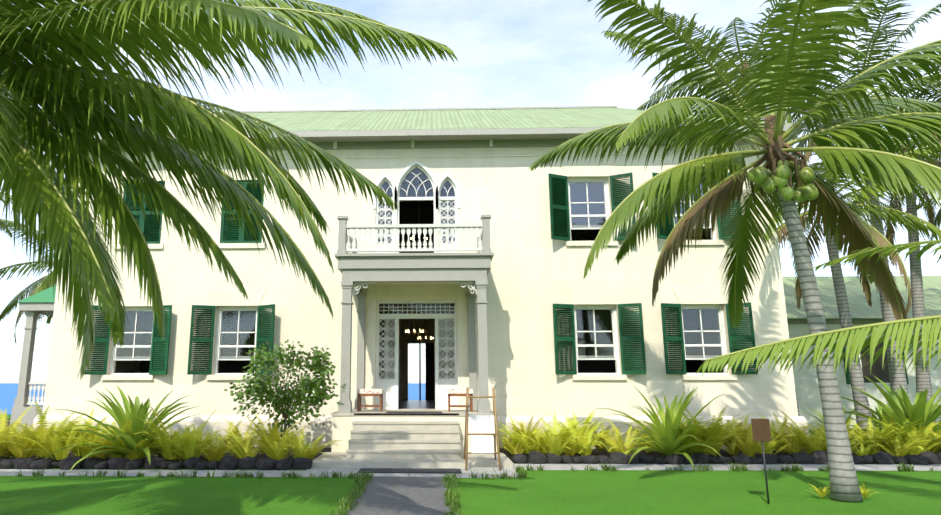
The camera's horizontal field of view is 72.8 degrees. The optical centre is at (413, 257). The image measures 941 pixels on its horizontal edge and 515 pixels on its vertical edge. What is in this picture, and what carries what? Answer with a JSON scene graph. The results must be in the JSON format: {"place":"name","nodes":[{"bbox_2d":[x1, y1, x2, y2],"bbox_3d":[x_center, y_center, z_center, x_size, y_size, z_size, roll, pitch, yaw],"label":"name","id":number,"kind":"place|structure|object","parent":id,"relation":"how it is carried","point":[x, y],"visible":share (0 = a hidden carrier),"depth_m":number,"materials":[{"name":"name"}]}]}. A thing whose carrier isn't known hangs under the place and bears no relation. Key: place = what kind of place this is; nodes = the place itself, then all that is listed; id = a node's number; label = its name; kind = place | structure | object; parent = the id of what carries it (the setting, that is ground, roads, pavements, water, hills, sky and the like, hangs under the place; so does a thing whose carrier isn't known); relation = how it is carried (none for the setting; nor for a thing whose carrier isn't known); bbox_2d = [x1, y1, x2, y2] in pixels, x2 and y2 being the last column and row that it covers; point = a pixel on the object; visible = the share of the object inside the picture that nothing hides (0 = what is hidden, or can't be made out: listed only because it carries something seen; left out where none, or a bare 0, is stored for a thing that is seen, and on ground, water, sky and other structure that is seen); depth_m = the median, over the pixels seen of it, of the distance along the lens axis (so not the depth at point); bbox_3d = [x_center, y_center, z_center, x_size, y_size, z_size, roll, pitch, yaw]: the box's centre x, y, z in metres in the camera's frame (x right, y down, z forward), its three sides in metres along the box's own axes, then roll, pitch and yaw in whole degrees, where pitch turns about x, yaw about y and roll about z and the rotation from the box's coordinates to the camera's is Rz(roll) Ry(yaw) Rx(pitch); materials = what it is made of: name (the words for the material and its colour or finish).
{"place":"outdoors","nodes":[
{"label":"outdoors","id":0,"kind":"place"},
{"bbox_2d":[0,383,425,413],"bbox_3d":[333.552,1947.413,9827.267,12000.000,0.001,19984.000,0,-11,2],"label":"sea water","id":1,"kind":"structure","parent":0,"point":[8,393],"depth_m":96.58,"materials":[{"name":"blue liquid"}]},
{"bbox_2d":[346,476,450,514],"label":"path","id":2,"kind":"structure","parent":0,"point":[394,495],"depth_m":8.63,"materials":[{"name":"concrete"}]},
{"bbox_2d":[357,468,461,472],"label":"step","id":3,"kind":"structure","parent":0,"point":[410,470],"depth_m":11.17,"materials":[{"name":"grey"}]},
{"bbox_2d":[311,409,512,468],"bbox_3d":[0.023,3.787,13.573,3.740,0.904,3.750,0,-11,2],"label":"porch base","id":4,"kind":"object","parent":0,"point":[373,438],"visible":0.9,"depth_m":12.83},
{"bbox_2d":[357,389,382,411],"bbox_3d":[-0.973,3.245,14.453,0.560,0.500,0.420,0,-11,2],"label":"stool","id":5,"kind":"object","parent":4,"relation":"on","point":[369,392],"visible":1,"depth_m":14.28,"materials":[{"name":"brown wood"}]},
{"bbox_2d":[448,389,472,411],"bbox_3d":[1.066,3.232,14.387,0.560,0.500,0.420,0,-11,2],"label":"stool","id":6,"kind":"object","parent":4,"relation":"on","point":[456,392],"visible":1,"depth_m":14.21,"materials":[{"name":"brown wood"}]},
{"bbox_2d":[371,159,461,252],"bbox_3d":[0.088,-1.149,16.542,2.320,2.900,0.160,0,-11,2],"label":"window surround","id":7,"kind":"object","parent":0,"point":[439,169],"depth_m":16.68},
{"bbox_2d":[361,282,471,284],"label":"trim","id":8,"kind":"structure","parent":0,"point":[416,283],"depth_m":15.96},
{"bbox_2d":[32,415,808,448],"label":"building plinth","id":9,"kind":"structure","parent":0,"point":[319,430],"depth_m":15.36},
{"bbox_2d":[140,167,701,408],"bbox_3d":[0.147,1.260,20.622,17.580,7.100,8.260,0,-11,2],"label":"building interior","id":10,"kind":"object","parent":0,"point":[408,212],"visible":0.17,"depth_m":20.33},
{"bbox_2d":[0,414,940,514],"bbox_3d":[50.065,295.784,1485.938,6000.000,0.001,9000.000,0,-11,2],"label":"lawn","id":11,"kind":"structure","parent":0,"point":[630,492],"depth_m":8.91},
{"bbox_2d":[0,0,458,380],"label":"palm tree","id":12,"kind":"object","parent":11,"relation":"on","point":[60,87],"visible":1,"depth_m":6.76,"materials":[{"name":"green plant"}]},
{"bbox_2d":[334,215,493,412],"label":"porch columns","id":13,"kind":"structure","parent":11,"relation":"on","point":[353,267],"depth_m":14.19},
{"bbox_2d":[345,224,482,252],"bbox_3d":[0.051,-0.273,15.250,3.350,0.620,1.855,0,-11,2],"label":"balcony balustrade","id":14,"kind":"object","parent":13,"relation":"on","point":[350,245],"visible":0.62,"depth_m":14.37,"materials":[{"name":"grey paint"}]},
{"bbox_2d":[352,281,476,294],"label":"decorative brackets","id":15,"kind":"object","parent":13,"relation":"attached to","point":[461,282],"visible":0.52,"depth_m":14.23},
{"bbox_2d":[42,145,797,415],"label":"building walls","id":16,"kind":"structure","parent":11,"relation":"on","point":[536,271],"depth_m":16.01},
{"bbox_2d":[82,305,171,374],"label":"window shutters","id":17,"kind":"object","parent":16,"relation":"attached to","point":[102,338],"depth_m":15.91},
{"bbox_2d":[101,291,162,379],"bbox_3d":[-7.128,1.977,16.189,1.440,2.250,0.320,0,-11,2],"label":"window","id":18,"kind":"structure","parent":16,"relation":"in","point":[132,298],"depth_m":16.21,"materials":[{"name":"white paint"}]},
{"bbox_2d":[113,166,167,248],"bbox_3d":[-7.128,-1.299,16.837,1.440,2.250,0.320,0,-11,2],"label":"window","id":19,"kind":"structure","parent":16,"relation":"attached to","point":[156,246],"depth_m":16.88,"materials":[{"name":"white paint"}]},
{"bbox_2d":[119,181,164,243],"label":"window shutters","id":20,"kind":"object","parent":16,"relation":"attached to","point":[155,237],"depth_m":16.71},
{"bbox_2d":[187,304,274,374],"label":"window shutters","id":21,"kind":"object","parent":16,"relation":"attached to","point":[202,327],"depth_m":15.86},
{"bbox_2d":[206,290,265,379],"bbox_3d":[-4.469,1.960,16.102,1.440,2.250,0.320,0,-11,2],"label":"window","id":22,"kind":"structure","parent":16,"relation":"attached to","point":[233,298],"depth_m":16.16,"materials":[{"name":"white paint"}]},
{"bbox_2d":[216,166,264,248],"bbox_3d":[-4.469,-1.317,16.750,1.440,2.250,0.320,0,-11,2],"label":"window","id":23,"kind":"structure","parent":16,"relation":"attached to","point":[235,245],"depth_m":16.43,"materials":[{"name":"white paint"}]},
{"bbox_2d":[220,180,263,242],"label":"window shutters","id":24,"kind":"object","parent":16,"relation":"attached to","point":[257,195],"depth_m":16.59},
{"bbox_2d":[375,300,457,408],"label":"door frame","id":25,"kind":"structure","parent":16,"relation":"attached to","point":[390,387],"depth_m":15.96,"materials":[{"name":"white paint"}]},
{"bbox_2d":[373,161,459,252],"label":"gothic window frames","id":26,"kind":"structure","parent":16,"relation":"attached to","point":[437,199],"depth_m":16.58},
{"bbox_2d":[88,138,754,161],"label":"cornice","id":27,"kind":"structure","parent":16,"relation":"attached to","point":[412,144],"depth_m":16.72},
{"bbox_2d":[97,108,793,133],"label":"building roof","id":28,"kind":"structure","parent":16,"relation":"on","point":[453,119],"depth_m":18.70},
{"bbox_2d":[60,106,803,144],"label":"building roof trim","id":29,"kind":"structure","parent":28,"relation":"attached to","point":[443,135],"depth_m":16.39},
{"bbox_2d":[560,161,617,245],"bbox_3d":[4.546,-1.375,16.456,1.440,2.250,0.320,0,-11,2],"label":"window","id":30,"kind":"structure","parent":16,"relation":"in","point":[587,169],"depth_m":16.52,"materials":[{"name":"white paint"}]},
{"bbox_2d":[548,172,635,240],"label":"window shutters","id":31,"kind":"object","parent":16,"relation":"attached to","point":[559,207],"depth_m":16.21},
{"bbox_2d":[566,288,626,379],"bbox_3d":[4.546,1.901,15.807,1.440,2.250,0.320,0,-11,2],"label":"window","id":32,"kind":"structure","parent":16,"relation":"attached to","point":[597,296],"depth_m":15.86,"materials":[{"name":"white paint"}]},
{"bbox_2d":[553,303,646,374],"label":"window shutters","id":33,"kind":"object","parent":16,"relation":"attached to","point":[564,342],"depth_m":15.55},
{"bbox_2d":[663,160,723,244],"bbox_3d":[7.185,-1.392,16.369,1.440,2.250,0.320,0,-11,2],"label":"window","id":34,"kind":"structure","parent":16,"relation":"in","point":[670,164],"depth_m":16.31,"materials":[{"name":"white paint"}]},
{"bbox_2d":[652,172,741,239],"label":"window shutters","id":35,"kind":"object","parent":16,"relation":"attached to","point":[667,229],"depth_m":16.02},
{"bbox_2d":[672,288,737,379],"bbox_3d":[7.185,1.884,15.721,1.440,2.250,0.320,0,-11,2],"label":"window","id":36,"kind":"structure","parent":16,"relation":"in","point":[699,296],"depth_m":15.78,"materials":[{"name":"white paint"}]},
{"bbox_2d":[661,302,757,373],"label":"window shutters","id":37,"kind":"object","parent":16,"relation":"attached to","point":[673,313],"depth_m":15.46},
{"bbox_2d":[0,450,940,469],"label":"border rocks","id":38,"kind":"object","parent":11,"relation":"on","point":[819,457],"visible":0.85,"depth_m":12.17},
{"bbox_2d":[529,0,940,501],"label":"palm tree","id":39,"kind":"object","parent":11,"relation":"on","point":[777,180],"visible":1,"depth_m":9.48,"materials":[{"name":"green plant"}]},
{"bbox_2d":[751,419,770,503],"bbox_3d":[4.608,2.666,8.334,0.210,1.067,0.084,-6,-13,26],"label":"sign post","id":40,"kind":"object","parent":11,"relation":"on","point":[761,430],"visible":1,"depth_m":8.38,"materials":[{"name":"wood"}]},
{"bbox_2d":[636,0,895,415],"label":"palm tree","id":41,"kind":"object","parent":11,"relation":"on","point":[747,44],"visible":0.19,"depth_m":18.55,"materials":[{"name":"green plant"}]},
{"bbox_2d":[697,240,940,377],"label":"young palm","id":42,"kind":"object","parent":11,"relation":"on","point":[802,345],"visible":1,"depth_m":4.78,"materials":[{"name":"green plant"}]},
{"bbox_2d":[809,62,940,423],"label":"palm tree","id":43,"kind":"object","parent":11,"relation":"on","point":[923,380],"visible":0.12,"depth_m":19.12,"materials":[{"name":"green plant"}]},
{"bbox_2d":[0,464,940,477],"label":"cross path","id":44,"kind":"structure","parent":0,"point":[489,471],"depth_m":11.33,"materials":[{"name":"concrete"}]},
{"bbox_2d":[464,387,500,470],"bbox_3d":[1.264,3.171,11.865,0.644,1.461,0.888,0,-11,2],"label":"sign stand","id":45,"kind":"object","parent":44,"relation":"on","point":[479,425],"visible":0.88,"depth_m":11.57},
{"bbox_2d":[0,419,940,463],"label":"bed soil","id":46,"kind":"structure","parent":0,"point":[595,452],"depth_m":13.80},
{"bbox_2d":[0,422,48,458],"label":"fern","id":47,"kind":"object","parent":46,"relation":"on","point":[15,449],"visible":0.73,"depth_m":12.29,"materials":[{"name":"yellow plant"}]},
{"bbox_2d":[0,402,50,456],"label":"fern","id":48,"kind":"object","parent":46,"relation":"on","point":[6,434],"visible":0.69,"depth_m":12.66,"materials":[{"name":"yellow plant"}]},
{"bbox_2d":[0,219,57,342],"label":"palm tree","id":49,"kind":"object","parent":46,"relation":"on","point":[43,284],"visible":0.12,"depth_m":24.89,"materials":[{"name":"green plant"}]},
{"bbox_2d":[9,303,54,434],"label":"lanai columns","id":50,"kind":"structure","parent":46,"relation":"on","point":[33,311],"depth_m":17.70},
{"bbox_2d":[26,382,45,404],"bbox_3d":[-10.012,3.754,17.567,1.280,0.620,0.080,0,-11,2],"label":"porch railing","id":51,"kind":"object","parent":50,"relation":"attached to","point":[35,388],"visible":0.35,"depth_m":17.57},
{"bbox_2d":[17,285,56,302],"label":"porch roof","id":52,"kind":"structure","parent":50,"relation":"on","point":[46,295],"depth_m":18.12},
{"bbox_2d":[1,401,88,457],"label":"fern","id":53,"kind":"object","parent":46,"relation":"on","point":[47,447],"visible":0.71,"depth_m":12.29,"materials":[{"name":"yellow plant"}]},
{"bbox_2d":[12,410,87,460],"bbox_3d":[-6.824,3.398,12.208,1.121,0.972,1.417,-3,-12,14],"label":"fern","id":54,"kind":"object","parent":46,"relation":"on","point":[60,454],"visible":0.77,"depth_m":12.04,"materials":[{"name":"yellow plant"}]},
{"bbox_2d":[47,410,114,457],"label":"fern","id":55,"kind":"object","parent":46,"relation":"on","point":[82,452],"visible":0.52,"depth_m":12.28,"materials":[{"name":"yellow plant"}]},
{"bbox_2d":[62,418,148,458],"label":"fern","id":56,"kind":"object","parent":46,"relation":"on","point":[103,455],"visible":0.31,"depth_m":12.19,"materials":[{"name":"yellow plant"}]},
{"bbox_2d":[63,422,155,457],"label":"fern","id":57,"kind":"object","parent":46,"relation":"on","point":[123,431],"visible":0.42,"depth_m":12.10,"materials":[{"name":"yellow plant"}]},
{"bbox_2d":[87,420,158,457],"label":"fern","id":58,"kind":"object","parent":46,"relation":"on","point":[119,440],"visible":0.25,"depth_m":12.01,"materials":[{"name":"yellow plant"}]},
{"bbox_2d":[46,385,200,470],"bbox_3d":[-5.486,3.356,12.460,2.622,1.712,2.953,-4,-11,17],"label":"spiky plant","id":59,"kind":"object","parent":46,"relation":"on","point":[136,412],"visible":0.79,"depth_m":12.12,"materials":[{"name":"green plant"}]},
{"bbox_2d":[95,424,160,459],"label":"fern","id":60,"kind":"object","parent":46,"relation":"on","point":[134,455],"visible":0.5,"depth_m":12.05,"materials":[{"name":"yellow plant"}]},
{"bbox_2d":[134,405,218,460],"bbox_3d":[-4.566,3.360,12.221,1.678,1.027,1.654,8,-12,-27],"label":"fern","id":61,"kind":"object","parent":46,"relation":"on","point":[167,453],"visible":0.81,"depth_m":11.92,"materials":[{"name":"yellow plant"}]},
{"bbox_2d":[153,410,222,460],"bbox_3d":[-4.274,3.385,12.177,1.405,0.983,1.112,7,-13,-33],"label":"fern","id":62,"kind":"object","parent":46,"relation":"on","point":[190,454],"visible":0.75,"depth_m":12.05,"materials":[{"name":"yellow plant"}]},
{"bbox_2d":[158,420,227,458],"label":"fern","id":63,"kind":"object","parent":46,"relation":"on","point":[186,440],"visible":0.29,"depth_m":12.12,"materials":[{"name":"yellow plant"}]},
{"bbox_2d":[196,436,235,461],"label":"fern","id":64,"kind":"object","parent":46,"relation":"on","point":[213,456],"visible":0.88,"depth_m":12.07,"materials":[{"name":"yellow plant"}]},
{"bbox_2d":[213,430,260,458],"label":"fern","id":65,"kind":"object","parent":46,"relation":"on","point":[239,442],"visible":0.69,"depth_m":12.65,"materials":[{"name":"yellow plant"}]},
{"bbox_2d":[216,430,265,458],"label":"fern","id":66,"kind":"object","parent":46,"relation":"on","point":[250,452],"visible":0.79,"depth_m":12.27,"materials":[{"name":"yellow plant"}]},
{"bbox_2d":[204,418,287,453],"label":"fern","id":67,"kind":"object","parent":46,"relation":"on","point":[240,435],"visible":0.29,"depth_m":13.41,"materials":[{"name":"yellow plant"}]},
{"bbox_2d":[245,414,292,452],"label":"fern","id":68,"kind":"object","parent":46,"relation":"on","point":[259,432],"visible":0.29,"depth_m":13.54,"materials":[{"name":"yellow plant"}]},
{"bbox_2d":[231,419,315,457],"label":"fern","id":69,"kind":"object","parent":46,"relation":"on","point":[269,429],"visible":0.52,"depth_m":12.48,"materials":[{"name":"yellow plant"}]},
{"bbox_2d":[248,435,303,459],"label":"fern","id":70,"kind":"object","parent":46,"relation":"on","point":[276,453],"visible":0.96,"depth_m":12.04,"materials":[{"name":"yellow plant"}]},
{"bbox_2d":[224,339,344,436],"bbox_3d":[-2.717,2.962,13.481,2.125,2.490,2.383,-8,-14,35],"label":"bush","id":71,"kind":"object","parent":46,"relation":"on","point":[260,388],"visible":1,"depth_m":13.38,"materials":[{"name":"green plant"}]},
{"bbox_2d":[280,427,325,458],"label":"fern","id":72,"kind":"object","parent":46,"relation":"on","point":[300,453],"visible":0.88,"depth_m":12.25,"materials":[{"name":"yellow plant"}]},
{"bbox_2d":[276,434,342,458],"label":"fern","id":73,"kind":"object","parent":46,"relation":"on","point":[315,445],"visible":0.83,"depth_m":12.39,"materials":[{"name":"yellow plant"}]},
{"bbox_2d":[499,435,532,454],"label":"fern","id":74,"kind":"object","parent":46,"relation":"on","point":[517,449],"visible":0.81,"depth_m":12.99,"materials":[{"name":"yellow plant"}]},
{"bbox_2d":[497,421,566,453],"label":"fern","id":75,"kind":"object","parent":46,"relation":"on","point":[515,437],"visible":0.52,"depth_m":13.21,"materials":[{"name":"yellow plant"}]},
{"bbox_2d":[519,434,554,455],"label":"fern","id":76,"kind":"object","parent":46,"relation":"on","point":[539,448],"visible":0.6,"depth_m":12.94,"materials":[{"name":"yellow plant"}]},
{"bbox_2d":[512,413,585,455],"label":"fern","id":77,"kind":"object","parent":46,"relation":"on","point":[555,446],"visible":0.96,"depth_m":12.78,"materials":[{"name":"yellow plant"}]},
{"bbox_2d":[528,415,597,444],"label":"fern","id":78,"kind":"object","parent":46,"relation":"on","point":[564,433],"visible":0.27,"depth_m":13.80,"materials":[{"name":"yellow plant"}]},
{"bbox_2d":[553,430,585,456],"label":"fern","id":79,"kind":"object","parent":46,"relation":"on","point":[571,451],"visible":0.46,"depth_m":12.96,"materials":[{"name":"yellow plant"}]},
{"bbox_2d":[551,412,609,441],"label":"fern","id":80,"kind":"object","parent":46,"relation":"on","point":[587,420],"visible":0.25,"depth_m":13.78,"materials":[{"name":"yellow plant"}]},
{"bbox_2d":[542,410,622,453],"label":"fern","id":81,"kind":"object","parent":46,"relation":"on","point":[583,432],"visible":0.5,"depth_m":13.45,"materials":[{"name":"yellow plant"}]},
{"bbox_2d":[565,429,600,455],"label":"fern","id":82,"kind":"object","parent":46,"relation":"on","point":[584,451],"visible":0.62,"depth_m":12.97,"materials":[{"name":"yellow plant"}]},
{"bbox_2d":[576,422,623,451],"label":"fern","id":83,"kind":"object","parent":46,"relation":"on","point":[603,448],"visible":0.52,"depth_m":13.90,"materials":[{"name":"yellow plant"}]},
{"bbox_2d":[591,428,648,452],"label":"fern","id":84,"kind":"object","parent":46,"relation":"on","point":[608,446],"visible":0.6,"depth_m":13.39,"materials":[{"name":"yellow plant"}]},
{"bbox_2d":[598,418,665,454],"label":"fern","id":85,"kind":"object","parent":46,"relation":"on","point":[627,446],"visible":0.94,"depth_m":12.94,"materials":[{"name":"yellow plant"}]},
{"bbox_2d":[595,387,727,467],"bbox_3d":[5.018,3.393,12.864,2.448,1.607,2.310,1,-11,-6],"label":"spiky plant","id":86,"kind":"object","parent":46,"relation":"on","point":[665,431],"visible":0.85,"depth_m":12.64,"materials":[{"name":"green plant"}]},
{"bbox_2d":[646,415,723,454],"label":"fern","id":87,"kind":"object","parent":46,"relation":"on","point":[685,443],"visible":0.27,"depth_m":12.82,"materials":[{"name":"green plant"}]},
{"bbox_2d":[673,413,737,454],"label":"fern","id":88,"kind":"object","parent":46,"relation":"on","point":[693,432],"visible":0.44,"depth_m":12.76,"materials":[{"name":"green plant"}]},
{"bbox_2d":[685,409,747,454],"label":"fern","id":89,"kind":"object","parent":46,"relation":"on","point":[703,436],"visible":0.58,"depth_m":12.74,"materials":[{"name":"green plant"}]},
{"bbox_2d":[688,405,751,451],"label":"fern","id":90,"kind":"object","parent":46,"relation":"on","point":[729,428],"visible":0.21,"depth_m":13.16,"materials":[{"name":"yellow plant"}]},
{"bbox_2d":[706,414,756,449],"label":"fern","id":91,"kind":"object","parent":46,"relation":"on","point":[747,430],"visible":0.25,"depth_m":13.85,"materials":[{"name":"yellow plant"}]},
{"bbox_2d":[729,429,777,456],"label":"fern","id":92,"kind":"object","parent":46,"relation":"on","point":[750,450],"visible":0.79,"depth_m":12.67,"materials":[{"name":"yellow plant"}]},
{"bbox_2d":[736,431,808,454],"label":"fern","id":93,"kind":"object","parent":46,"relation":"on","point":[768,446],"visible":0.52,"depth_m":12.80,"materials":[{"name":"yellow plant"}]},
{"bbox_2d":[746,412,817,452],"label":"fern","id":94,"kind":"object","parent":46,"relation":"on","point":[780,431],"visible":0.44,"depth_m":13.27,"materials":[{"name":"yellow plant"}]},
{"bbox_2d":[774,429,824,454],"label":"fern","id":95,"kind":"object","parent":46,"relation":"on","point":[796,447],"visible":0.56,"depth_m":12.83,"materials":[{"name":"yellow plant"}]},
{"bbox_2d":[675,83,940,435],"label":"palm tree","id":96,"kind":"object","parent":46,"relation":"on","point":[856,379],"visible":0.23,"depth_m":16.43,"materials":[{"name":"green plant"}]},
{"bbox_2d":[776,408,856,454],"bbox_3d":[8.088,3.538,12.868,1.573,0.938,1.549,-5,-8,10],"label":"fern","id":97,"kind":"object","parent":46,"relation":"on","point":[809,447],"visible":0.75,"depth_m":12.67,"materials":[{"name":"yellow plant"}]},
{"bbox_2d":[730,0,940,420],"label":"palm tree","id":98,"kind":"object","parent":46,"relation":"on","point":[896,378],"visible":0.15,"depth_m":17.28,"materials":[{"name":"green plant"}]},
{"bbox_2d":[798,405,883,451],"bbox_3d":[9.983,3.966,14.710,1.775,1.145,1.868,5,-12,-25],"label":"fern","id":99,"kind":"object","parent":46,"relation":"on","point":[849,417],"visible":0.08,"depth_m":14.86,"materials":[{"name":"green plant"}]},
{"bbox_2d":[845,401,895,434],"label":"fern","id":100,"kind":"object","parent":46,"relation":"on","point":[887,417],"visible":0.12,"depth_m":16.47,"materials":[{"name":"green plant"}]},
{"bbox_2d":[847,417,909,453],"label":"fern","id":101,"kind":"object","parent":46,"relation":"on","point":[864,438],"visible":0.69,"depth_m":13.28,"materials":[{"name":"yellow plant"}]},
{"bbox_2d":[841,375,940,445],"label":"spiky plant","id":102,"kind":"object","parent":46,"relation":"on","point":[904,410],"visible":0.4,"depth_m":13.84,"materials":[{"name":"green plant"}]},
{"bbox_2d":[869,412,924,452],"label":"fern","id":103,"kind":"object","parent":46,"relation":"on","point":[887,427],"visible":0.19,"depth_m":13.29,"materials":[{"name":"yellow plant"}]},
{"bbox_2d":[868,434,932,456],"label":"fern","id":104,"kind":"object","parent":46,"relation":"on","point":[903,451],"visible":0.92,"depth_m":12.65,"materials":[{"name":"yellow plant"}]},
{"bbox_2d":[862,418,940,455],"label":"fern","id":105,"kind":"object","parent":46,"relation":"on","point":[917,449],"visible":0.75,"depth_m":12.80,"materials":[{"name":"yellow plant"}]},
{"bbox_2d":[877,59,940,239],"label":"palm tree","id":106,"kind":"object","parent":46,"relation":"on","point":[937,222],"visible":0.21,"depth_m":17.82,"materials":[{"name":"green plant"}]},
{"bbox_2d":[884,421,940,453],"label":"fern","id":107,"kind":"object","parent":46,"relation":"on","point":[921,437],"visible":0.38,"depth_m":12.87,"materials":[{"name":"yellow plant"}]},
{"bbox_2d":[0,0,940,382],"label":"sky","id":108,"kind":"structure","parent":0,"point":[509,53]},
{"bbox_2d":[787,318,940,428],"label":"neighbour house walls","id":109,"kind":"structure","parent":0,"point":[807,387],"depth_m":21.82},
{"bbox_2d":[782,276,940,318],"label":"roof","id":110,"kind":"structure","parent":109,"relation":"on","point":[859,307],"depth_m":23.50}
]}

